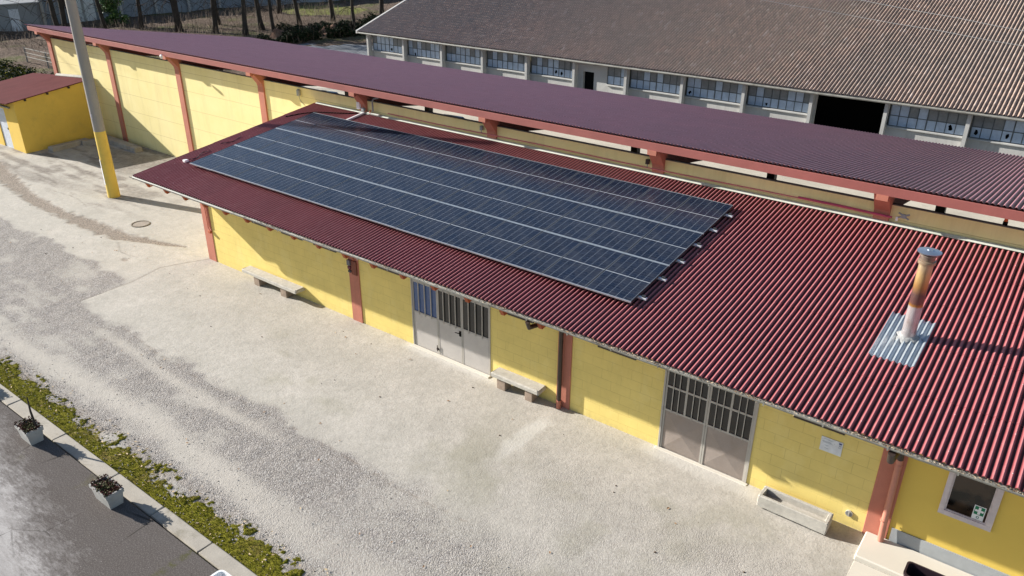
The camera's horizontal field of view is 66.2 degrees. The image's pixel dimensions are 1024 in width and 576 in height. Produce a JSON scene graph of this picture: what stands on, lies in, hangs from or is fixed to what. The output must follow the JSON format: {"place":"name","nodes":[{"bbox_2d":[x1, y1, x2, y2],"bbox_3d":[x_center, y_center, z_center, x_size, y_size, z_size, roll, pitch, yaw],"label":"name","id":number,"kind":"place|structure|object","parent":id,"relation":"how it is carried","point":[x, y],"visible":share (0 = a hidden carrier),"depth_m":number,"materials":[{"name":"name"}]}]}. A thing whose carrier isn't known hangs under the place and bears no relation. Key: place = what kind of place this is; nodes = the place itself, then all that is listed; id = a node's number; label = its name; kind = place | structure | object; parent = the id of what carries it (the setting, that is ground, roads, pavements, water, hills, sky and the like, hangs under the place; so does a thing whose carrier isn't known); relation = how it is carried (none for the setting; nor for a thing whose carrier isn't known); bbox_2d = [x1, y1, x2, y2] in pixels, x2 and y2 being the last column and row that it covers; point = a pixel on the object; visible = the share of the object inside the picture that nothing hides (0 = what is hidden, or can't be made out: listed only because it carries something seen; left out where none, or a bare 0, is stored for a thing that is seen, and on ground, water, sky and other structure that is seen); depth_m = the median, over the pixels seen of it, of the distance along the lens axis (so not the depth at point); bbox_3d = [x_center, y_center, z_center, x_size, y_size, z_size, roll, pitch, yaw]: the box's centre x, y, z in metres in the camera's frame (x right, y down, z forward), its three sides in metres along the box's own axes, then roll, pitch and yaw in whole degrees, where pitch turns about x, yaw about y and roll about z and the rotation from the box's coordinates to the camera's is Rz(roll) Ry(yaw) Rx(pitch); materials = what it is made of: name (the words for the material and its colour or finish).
{"place":"outdoors","nodes":[
{"label":"outdoors","id":0,"kind":"place"},
{"bbox_2d":[0,402,217,575],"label":"pavement","id":1,"kind":"structure","parent":0,"point":[58,517],"depth_m":14.92,"materials":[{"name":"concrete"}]},
{"bbox_2d":[13,397,43,445],"bbox_3d":[-10.607,2.900,17.178,0.611,0.987,0.423,19,31,33],"label":"concrete planter","id":2,"kind":"object","parent":1,"relation":"on","point":[30,429],"visible":1,"depth_m":17.18,"materials":[{"name":"concrete"}]},
{"bbox_2d":[88,474,123,509],"bbox_3d":[-7.992,4.023,15.521,0.713,0.439,0.423,19,31,33],"label":"concrete planter","id":3,"kind":"object","parent":1,"relation":"on","point":[107,490],"visible":1,"depth_m":15.42,"materials":[{"name":"concrete"}]},
{"bbox_2d":[0,0,401,78],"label":"woodland floor","id":4,"kind":"structure","parent":0,"point":[12,54],"depth_m":78.98,"materials":[{"name":"soil"}]},
{"bbox_2d":[0,0,39,30],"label":"long shed","id":5,"kind":"structure","parent":4,"relation":"on","point":[10,11],"depth_m":74.56,"materials":[{"name":"white paint"}]},
{"bbox_2d":[8,9,22,30],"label":"door","id":6,"kind":"structure","parent":5,"relation":"in","point":[13,13],"depth_m":74.44,"materials":[{"name":"white paint"}]},
{"bbox_2d":[0,58,54,80],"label":"brambles","id":7,"kind":"object","parent":4,"relation":"on","point":[11,68],"visible":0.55,"depth_m":53.82,"materials":[{"name":"green plant"}]},
{"bbox_2d":[3,0,87,36],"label":"bare tree","id":8,"kind":"object","parent":4,"relation":"on","point":[53,13],"visible":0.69,"depth_m":69.89,"materials":[{"name":"brown plant"}]},
{"bbox_2d":[33,0,98,25],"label":"bare tree","id":9,"kind":"object","parent":4,"relation":"on","point":[61,5],"visible":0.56,"depth_m":73.44,"materials":[{"name":"brown plant"}]},
{"bbox_2d":[82,0,120,28],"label":"bare tree","id":10,"kind":"object","parent":4,"relation":"on","point":[101,15],"visible":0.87,"depth_m":74.68,"materials":[{"name":"brown plant"}]},
{"bbox_2d":[96,0,131,25],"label":"evergreen bush","id":11,"kind":"object","parent":4,"relation":"on","point":[110,10],"visible":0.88,"depth_m":78.07,"materials":[{"name":"green plant"}]},
{"bbox_2d":[113,0,170,28],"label":"bare tree","id":12,"kind":"object","parent":4,"relation":"on","point":[138,5],"visible":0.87,"depth_m":76.40,"materials":[{"name":"brown plant"}]},
{"bbox_2d":[132,0,208,31],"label":"bare tree","id":13,"kind":"object","parent":4,"relation":"on","point":[176,17],"visible":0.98,"depth_m":75.08,"materials":[{"name":"brown plant"}]},
{"bbox_2d":[35,0,337,24],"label":"boundary wall","id":14,"kind":"structure","parent":4,"relation":"on","point":[41,11],"depth_m":85.24,"materials":[{"name":"grey concrete"}]},
{"bbox_2d":[0,0,382,58],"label":"undergrowth","id":15,"kind":"object","parent":4,"relation":"on","point":[170,21],"visible":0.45,"depth_m":78.00,"materials":[{"name":"plant"}]},
{"bbox_2d":[188,0,248,32],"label":"bare tree","id":16,"kind":"object","parent":4,"relation":"on","point":[214,16],"visible":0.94,"depth_m":73.97,"materials":[{"name":"brown plant"}]},
{"bbox_2d":[220,0,277,35],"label":"bare tree","id":17,"kind":"object","parent":4,"relation":"on","point":[243,6],"visible":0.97,"depth_m":72.69,"materials":[{"name":"brown plant"}]},
{"bbox_2d":[219,0,282,29],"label":"bare tree","id":18,"kind":"object","parent":4,"relation":"on","point":[260,20],"visible":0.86,"depth_m":76.24,"materials":[{"name":"brown plant"}]},
{"bbox_2d":[257,26,323,43],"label":"hedge","id":19,"kind":"object","parent":4,"relation":"on","point":[287,37],"visible":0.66,"depth_m":69.38,"materials":[{"name":"green plant"}]},
{"bbox_2d":[276,15,378,32],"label":"hedge","id":20,"kind":"object","parent":4,"relation":"on","point":[289,26],"visible":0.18,"depth_m":75.46,"materials":[{"name":"green plant"}]},
{"bbox_2d":[322,12,376,38],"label":"hedge","id":21,"kind":"object","parent":4,"relation":"on","point":[342,29],"visible":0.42,"depth_m":72.67,"materials":[{"name":"green plant"}]},
{"bbox_2d":[299,43,372,54],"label":"road","id":22,"kind":"structure","parent":0,"point":[356,49],"depth_m":67.12,"materials":[{"name":"asphalt"}]},
{"bbox_2d":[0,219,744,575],"bbox_3d":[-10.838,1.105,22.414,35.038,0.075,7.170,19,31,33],"label":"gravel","id":23,"kind":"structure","parent":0,"point":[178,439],"depth_m":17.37,"materials":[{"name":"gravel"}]},
{"bbox_2d":[0,138,890,575],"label":"yard paving","id":24,"kind":"structure","parent":0,"point":[512,476],"depth_m":18.21,"materials":[{"name":"concrete"}]},
{"bbox_2d":[48,138,87,151],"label":"stone slab","id":25,"kind":"structure","parent":24,"relation":"on","point":[64,146],"depth_m":38.84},
{"bbox_2d":[65,0,120,197],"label":"concrete pole","id":26,"kind":"object","parent":24,"relation":"on","point":[106,161],"visible":0.98,"depth_m":30.73,"materials":[{"name":"yellow paint"}]},
{"bbox_2d":[107,135,142,152],"bbox_3d":[-19.601,-7.245,39.407,3.606,0.262,0.425,20,32,35],"label":"bench","id":27,"kind":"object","parent":24,"relation":"on","point":[125,145],"depth_m":38.95,"materials":[{"name":"concrete"}]},
{"bbox_2d":[0,356,328,575],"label":"moss","id":28,"kind":"object","parent":24,"relation":"on","point":[256,553],"visible":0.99,"depth_m":16.23,"materials":[{"name":"plant"}]},
{"bbox_2d":[242,266,304,297],"bbox_3d":[-7.457,-0.129,24.538,2.684,0.437,0.374,19,31,33],"label":"stone bench","id":29,"kind":"object","parent":24,"relation":"on","point":[286,287],"visible":1,"depth_m":24.32,"materials":[{"name":"stone"}]},
{"bbox_2d":[3,236,675,574],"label":"fallen leaves","id":30,"kind":"object","parent":24,"relation":"on","point":[186,442],"visible":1,"depth_m":17.27,"materials":[{"name":"plant"}]},
{"bbox_2d":[491,367,545,402],"bbox_3d":[0.151,2.416,19.374,1.461,0.441,0.374,19,31,33],"label":"stone bench","id":31,"kind":"object","parent":24,"relation":"on","point":[507,379],"visible":1,"depth_m":19.22,"materials":[{"name":"stone"}]},
{"bbox_2d":[756,485,833,534],"bbox_3d":[5.562,4.390,15.498,1.375,0.343,0.404,19,31,33],"label":"stone trough","id":32,"kind":"object","parent":24,"relation":"on","point":[801,512],"visible":1,"depth_m":15.42,"materials":[{"name":"stone"}]},
{"bbox_2d":[847,561,888,575],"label":"paving slab","id":33,"kind":"structure","parent":24,"relation":"on","point":[858,569],"depth_m":14.25,"materials":[{"name":"concrete"}]},
{"bbox_2d":[903,561,944,575],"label":"plastic planter","id":34,"kind":"object","parent":33,"relation":"on","point":[912,569],"visible":1,"depth_m":13.67,"materials":[{"name":"plastic"}]},
{"bbox_2d":[854,532,972,575],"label":"step","id":35,"kind":"object","parent":24,"relation":"on","point":[888,557],"visible":0.94,"depth_m":14.42,"materials":[{"name":"concrete"}]},
{"bbox_2d":[302,86,1023,227],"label":"alley","id":36,"kind":"structure","parent":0,"point":[847,191],"depth_m":37.20,"materials":[{"name":"concrete"}]},
{"bbox_2d":[24,24,1023,253],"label":"vehicle shelter","id":37,"kind":"object","parent":36,"relation":"on","point":[186,94],"visible":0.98,"depth_m":28.00,"materials":[{"name":"red metal"}]},
{"bbox_2d":[388,113,888,217],"bbox_3d":[2.308,-3.924,23.254,16.800,0.060,0.036,19,31,33],"label":"wall pipe","id":38,"kind":"object","parent":37,"relation":"attached to","point":[637,165],"depth_m":22.28,"materials":[{"name":"grey plastic"}]},
{"bbox_2d":[798,196,891,217],"bbox_3d":[8.125,-1.992,19.253,2.241,0.073,0.048,19,31,33],"label":"wall pipe","id":39,"kind":"object","parent":37,"relation":"attached to","point":[845,206],"depth_m":19.20,"materials":[{"name":"metal"}]},
{"bbox_2d":[356,0,1023,156],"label":"old barn","id":40,"kind":"structure","parent":0,"point":[940,71],"depth_m":39.45,"materials":[{"name":"concrete"}]},
{"bbox_2d":[372,35,401,53],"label":"window","id":41,"kind":"structure","parent":40,"relation":"in","point":[394,45],"depth_m":51.31,"materials":[{"name":"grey glass"}]},
{"bbox_2d":[408,40,439,58],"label":"window","id":42,"kind":"structure","parent":40,"relation":"in","point":[415,48],"depth_m":49.55,"materials":[{"name":"grey glass"}]},
{"bbox_2d":[446,45,480,65],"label":"window","id":43,"kind":"structure","parent":40,"relation":"in","point":[455,54],"depth_m":47.79,"materials":[{"name":"grey glass"}]},
{"bbox_2d":[487,51,524,71],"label":"window","id":44,"kind":"structure","parent":40,"relation":"in","point":[501,60],"depth_m":46.02,"materials":[{"name":"grey glass"}]},
{"bbox_2d":[531,56,572,78],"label":"window","id":45,"kind":"structure","parent":40,"relation":"in","point":[544,66],"depth_m":44.28,"materials":[{"name":"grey glass"}]},
{"bbox_2d":[607,67,623,85],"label":"window","id":46,"kind":"structure","parent":40,"relation":"in","point":[615,76],"depth_m":42.02,"materials":[{"name":"grey glass"}]},
{"bbox_2d":[630,70,680,94],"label":"window","id":47,"kind":"structure","parent":40,"relation":"in","point":[665,83],"depth_m":40.74,"materials":[{"name":"grey glass"}]},
{"bbox_2d":[686,77,742,103],"bbox_3d":[10.069,-9.814,38.955,3.073,0.960,0.040,19,31,33],"label":"window","id":48,"kind":"structure","parent":40,"relation":"in","point":[700,88],"depth_m":38.98,"materials":[{"name":"grey glass"}]},
{"bbox_2d":[747,85,809,112],"bbox_3d":[12.648,-8.950,37.203,3.073,0.960,0.040,19,31,33],"label":"window","id":49,"kind":"structure","parent":40,"relation":"in","point":[757,96],"depth_m":37.22,"materials":[{"name":"blue glass"}]},
{"bbox_2d":[887,104,967,135],"bbox_3d":[17.806,-7.222,33.700,3.073,0.960,0.040,19,31,33],"label":"window","id":50,"kind":"structure","parent":40,"relation":"in","point":[945,122],"depth_m":33.68,"materials":[{"name":"blue glass"}]},
{"bbox_2d":[969,115,1023,144],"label":"window","id":51,"kind":"structure","parent":40,"relation":"in","point":[986,128],"depth_m":32.25,"materials":[{"name":"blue glass"}]},
{"label":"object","id":52,"kind":"structure","parent":0,"visible":0},
{"bbox_2d":[0,73,94,153],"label":"yellow shed","id":53,"kind":"structure","parent":52,"relation":"on","point":[39,111],"depth_m":38.87,"materials":[{"name":"paint"}]},
{"bbox_2d":[0,108,13,147],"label":"door","id":54,"kind":"structure","parent":53,"relation":"in","point":[4,126],"depth_m":38.73,"materials":[{"name":"white metal"}]},
{"bbox_2d":[0,384,256,575],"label":"kerb","id":55,"kind":"structure","parent":52,"relation":"on","point":[192,538],"depth_m":15.79,"materials":[{"name":"concrete"}]},
{"bbox_2d":[130,102,1023,575],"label":"workshop building","id":56,"kind":"structure","parent":52,"relation":"on","point":[758,340],"depth_m":16.52,"materials":[{"name":"yellow paint"}]},
{"bbox_2d":[410,278,490,375],"bbox_3d":[-1.610,0.995,20.421,2.690,2.120,0.131,19,31,33],"label":"door","id":57,"kind":"structure","parent":56,"relation":"in","point":[444,324],"depth_m":20.40,"materials":[{"name":"paint"}]},
{"bbox_2d":[637,295,646,300],"bbox_3d":[-3.650,-1.962,21.093,16.330,0.087,0.070,19,31,33],"label":"mounting rail","id":58,"kind":"object","parent":56,"relation":"attached to","point":[643,297],"visible":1,"depth_m":16.69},
{"bbox_2d":[190,145,254,170],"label":"solar panel","id":59,"kind":"object","parent":58,"relation":"on","point":[220,157],"visible":1,"depth_m":25.48,"materials":[{"name":"glass"}]},
{"bbox_2d":[257,163,325,192],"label":"solar panel","id":60,"kind":"object","parent":58,"relation":"on","point":[289,178],"visible":1,"depth_m":23.61,"materials":[{"name":"glass"}]},
{"bbox_2d":[281,170,351,200],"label":"solar panel","id":61,"kind":"object","parent":58,"relation":"on","point":[313,186],"visible":1,"depth_m":22.98,"materials":[{"name":"glass"}]},
{"bbox_2d":[307,178,378,209],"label":"solar panel","id":62,"kind":"object","parent":58,"relation":"on","point":[342,193],"visible":1,"depth_m":22.36,"materials":[{"name":"glass"}]},
{"bbox_2d":[395,202,470,238],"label":"solar panel","id":63,"kind":"object","parent":58,"relation":"on","point":[432,220],"visible":1,"depth_m":20.48,"materials":[{"name":"glass"}]},
{"bbox_2d":[464,221,542,261],"bbox_3d":[-0.198,-1.168,19.278,1.143,0.035,1.726,19,39,33],"label":"solar panel","id":64,"kind":"object","parent":58,"relation":"on","point":[502,241],"visible":1,"depth_m":19.23,"materials":[{"name":"glass"}]},
{"bbox_2d":[501,231,581,274],"bbox_3d":[0.721,-0.858,18.656,1.143,0.038,1.726,18,39,33],"label":"solar panel","id":65,"kind":"object","parent":58,"relation":"on","point":[541,252],"visible":1,"depth_m":18.61,"materials":[{"name":"glass"}]},
{"bbox_2d":[542,242,623,287],"bbox_3d":[1.640,-0.551,18.031,1.143,0.038,1.726,19,39,33],"label":"solar panel","id":66,"kind":"object","parent":58,"relation":"on","point":[583,264],"visible":1,"depth_m":17.98,"materials":[{"name":"glass"}]},
{"bbox_2d":[585,253,668,302],"bbox_3d":[2.558,-0.245,17.406,1.143,0.035,1.726,19,39,33],"label":"solar panel","id":67,"kind":"object","parent":58,"relation":"on","point":[625,277],"visible":1,"depth_m":17.35,"materials":[{"name":"glass"}]},
{"bbox_2d":[657,276,666,281],"bbox_3d":[-3.118,-2.370,21.675,16.330,0.087,0.070,19,31,33],"label":"mounting rail","id":68,"kind":"object","parent":56,"relation":"attached to","point":[662,278],"visible":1,"depth_m":17.28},
{"bbox_2d":[211,151,276,176],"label":"solar panel","id":69,"kind":"object","parent":68,"relation":"on","point":[242,164],"visible":1,"depth_m":24.85,"materials":[{"name":"glass"}]},
{"bbox_2d":[233,157,300,184],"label":"solar panel","id":70,"kind":"object","parent":68,"relation":"on","point":[265,171],"visible":1,"depth_m":24.23,"materials":[{"name":"glass"}]},
{"bbox_2d":[335,185,407,218],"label":"solar panel","id":71,"kind":"object","parent":68,"relation":"on","point":[366,204],"visible":1,"depth_m":21.73,"materials":[{"name":"glass"}]},
{"bbox_2d":[364,193,437,228],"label":"solar panel","id":72,"kind":"object","parent":68,"relation":"on","point":[400,211],"visible":1,"depth_m":21.10,"materials":[{"name":"glass"}]},
{"bbox_2d":[428,211,505,249],"bbox_3d":[-1.116,-1.475,19.903,1.143,0.036,1.726,18,39,33],"label":"solar panel","id":73,"kind":"object","parent":68,"relation":"on","point":[466,230],"visible":1,"depth_m":19.85,"materials":[{"name":"glass"}]},
{"bbox_2d":[675,259,684,263],"bbox_3d":[-2.586,-2.777,22.257,16.330,0.087,0.070,19,31,33],"label":"mounting rail","id":74,"kind":"object","parent":56,"relation":"attached to","point":[682,261],"visible":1,"depth_m":17.86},
{"bbox_2d":[302,144,366,169],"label":"solar panel","id":75,"kind":"object","parent":74,"relation":"on","point":[329,159],"visible":1,"depth_m":24.75,"materials":[{"name":"glass"}]},
{"bbox_2d":[353,157,419,184],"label":"solar panel","id":76,"kind":"object","parent":74,"relation":"on","point":[385,171],"visible":1,"depth_m":23.52,"materials":[{"name":"glass"}]},
{"bbox_2d":[410,171,478,201],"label":"solar panel","id":77,"kind":"object","parent":74,"relation":"on","point":[443,186],"visible":1,"depth_m":22.26,"materials":[{"name":"glass"}]},
{"bbox_2d":[440,178,510,210],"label":"solar panel","id":78,"kind":"object","parent":74,"relation":"on","point":[472,196],"visible":1,"depth_m":21.64,"materials":[{"name":"glass"}]},
{"bbox_2d":[473,186,544,220],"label":"solar panel","id":79,"kind":"object","parent":74,"relation":"on","point":[509,203],"visible":1,"depth_m":21.01,"materials":[{"name":"glass"}]},
{"bbox_2d":[507,195,580,230],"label":"solar panel","id":80,"kind":"object","parent":74,"relation":"on","point":[544,212],"visible":1,"depth_m":20.39,"materials":[{"name":"glass"}]},
{"bbox_2d":[626,223,702,266],"bbox_3d":[3.603,-1.043,18.549,1.143,0.038,1.726,19,39,33],"label":"solar panel","id":81,"kind":"object","parent":74,"relation":"on","point":[666,244],"visible":1,"depth_m":18.51,"materials":[{"name":"glass"}]},
{"bbox_2d":[692,242,701,247],"bbox_3d":[-2.066,-3.176,22.826,16.330,0.087,0.070,19,31,33],"label":"mounting rail","id":82,"kind":"object","parent":56,"relation":"attached to","point":[698,244],"visible":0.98,"depth_m":18.43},
{"bbox_2d":[235,128,295,150],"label":"solar panel","id":83,"kind":"object","parent":82,"relation":"on","point":[264,139],"visible":1,"depth_m":26.63,"materials":[{"name":"glass"}]},
{"bbox_2d":[256,133,318,156],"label":"solar panel","id":84,"kind":"object","parent":82,"relation":"on","point":[286,145],"visible":1,"depth_m":26.01,"materials":[{"name":"glass"}]},
{"bbox_2d":[279,139,341,162],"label":"solar panel","id":85,"kind":"object","parent":82,"relation":"on","point":[309,151],"visible":1,"depth_m":25.39,"materials":[{"name":"glass"}]},
{"bbox_2d":[327,151,391,177],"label":"solar panel","id":86,"kind":"object","parent":82,"relation":"on","point":[359,164],"visible":1,"depth_m":24.14,"materials":[{"name":"glass"}]},
{"bbox_2d":[381,164,447,192],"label":"solar panel","id":87,"kind":"object","parent":82,"relation":"on","point":[413,178],"visible":1,"depth_m":22.88,"materials":[{"name":"glass"}]},
{"bbox_2d":[544,204,618,241],"bbox_3d":[1.765,-1.657,19.798,1.143,0.037,1.726,19,39,33],"label":"solar panel","id":88,"kind":"object","parent":82,"relation":"on","point":[582,222],"visible":1,"depth_m":19.76,"materials":[{"name":"glass"}]},
{"bbox_2d":[583,213,659,252],"bbox_3d":[2.684,-1.352,19.172,1.143,0.035,1.726,19,39,33],"label":"solar panel","id":89,"kind":"object","parent":82,"relation":"on","point":[622,233],"visible":1,"depth_m":19.13,"materials":[{"name":"glass"}]},
{"bbox_2d":[657,368,759,482],"bbox_3d":[4.091,2.759,16.507,2.060,2.420,0.090,19,31,33],"label":"door","id":90,"kind":"structure","parent":56,"relation":"in","point":[710,426],"depth_m":16.53,"materials":[{"name":"paint"}]},
{"bbox_2d":[819,436,843,456],"bbox_3d":[6.064,3.004,14.935,0.400,0.310,0.016,19,31,33],"label":"wall plaque","id":91,"kind":"object","parent":56,"relation":"attached to","point":[831,446],"depth_m":14.93,"materials":[{"name":"grey"}]},
{"bbox_2d":[937,465,1004,531],"bbox_3d":[7.971,3.642,13.642,0.840,1.030,0.075,19,31,33],"label":"window","id":92,"kind":"structure","parent":56,"relation":"in","point":[960,495],"depth_m":13.67,"materials":[{"name":"brown glass"}]},
{"bbox_3d":[-1.014,-3.981,23.978,16.330,0.087,0.070,19,31,33],"label":"mounting rail","id":93,"kind":"object","parent":56,"relation":"attached to","visible":0},
{"bbox_2d":[298,117,355,138],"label":"solar panel","id":94,"kind":"object","parent":93,"relation":"on","point":[327,127],"visible":1,"depth_m":27.16,"materials":[{"name":"glass"}]},
{"bbox_2d":[320,122,379,143],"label":"solar panel","id":95,"kind":"object","parent":93,"relation":"on","point":[349,133],"visible":1,"depth_m":26.53,"materials":[{"name":"glass"}]},
{"bbox_2d":[343,127,404,150],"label":"solar panel","id":96,"kind":"object","parent":93,"relation":"on","point":[373,138],"visible":1,"depth_m":25.90,"materials":[{"name":"glass"}]},
{"bbox_2d":[368,133,429,156],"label":"solar panel","id":97,"kind":"object","parent":93,"relation":"on","point":[399,144],"visible":1,"depth_m":25.28,"materials":[{"name":"glass"}]},
{"bbox_2d":[394,138,456,163],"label":"solar panel","id":98,"kind":"object","parent":93,"relation":"on","point":[422,152],"visible":1,"depth_m":24.65,"materials":[{"name":"glass"}]},
{"bbox_2d":[421,144,485,170],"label":"solar panel","id":99,"kind":"object","parent":93,"relation":"on","point":[451,158],"visible":1,"depth_m":24.02,"materials":[{"name":"glass"}]},
{"bbox_2d":[450,151,514,177],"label":"solar panel","id":100,"kind":"object","parent":93,"relation":"on","point":[482,164],"visible":1,"depth_m":23.41,"materials":[{"name":"glass"}]},
{"bbox_2d":[480,157,545,185],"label":"solar panel","id":101,"kind":"object","parent":93,"relation":"on","point":[515,170],"visible":1,"depth_m":22.78,"materials":[{"name":"glass"}]},
{"bbox_2d":[512,164,579,194],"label":"solar panel","id":102,"kind":"object","parent":93,"relation":"on","point":[546,179],"visible":1,"depth_m":22.15,"materials":[{"name":"glass"}]},
{"bbox_2d":[546,171,614,203],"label":"solar panel","id":103,"kind":"object","parent":93,"relation":"on","point":[580,187],"visible":1,"depth_m":21.53,"materials":[{"name":"glass"}]},
{"bbox_2d":[582,179,651,212],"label":"solar panel","id":104,"kind":"object","parent":93,"relation":"on","point":[617,196],"visible":1,"depth_m":20.90,"materials":[{"name":"glass"}]},
{"bbox_2d":[620,187,690,222],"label":"solar panel","id":105,"kind":"object","parent":93,"relation":"on","point":[656,204],"visible":1,"depth_m":20.28,"materials":[{"name":"glass"}]},
{"bbox_2d":[661,196,732,234],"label":"solar panel","id":106,"kind":"object","parent":93,"relation":"on","point":[697,214],"visible":1,"depth_m":19.65,"materials":[{"name":"glass"}]},
{"bbox_3d":[-1.546,-3.574,23.396,16.330,0.087,0.070,19,31,33],"label":"mounting rail","id":107,"kind":"object","parent":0,"visible":0},
{"bbox_2d":[276,112,333,132],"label":"solar panel","id":108,"kind":"object","parent":107,"relation":"on","point":[304,122],"visible":1,"depth_m":27.77,"materials":[{"name":"glass"}]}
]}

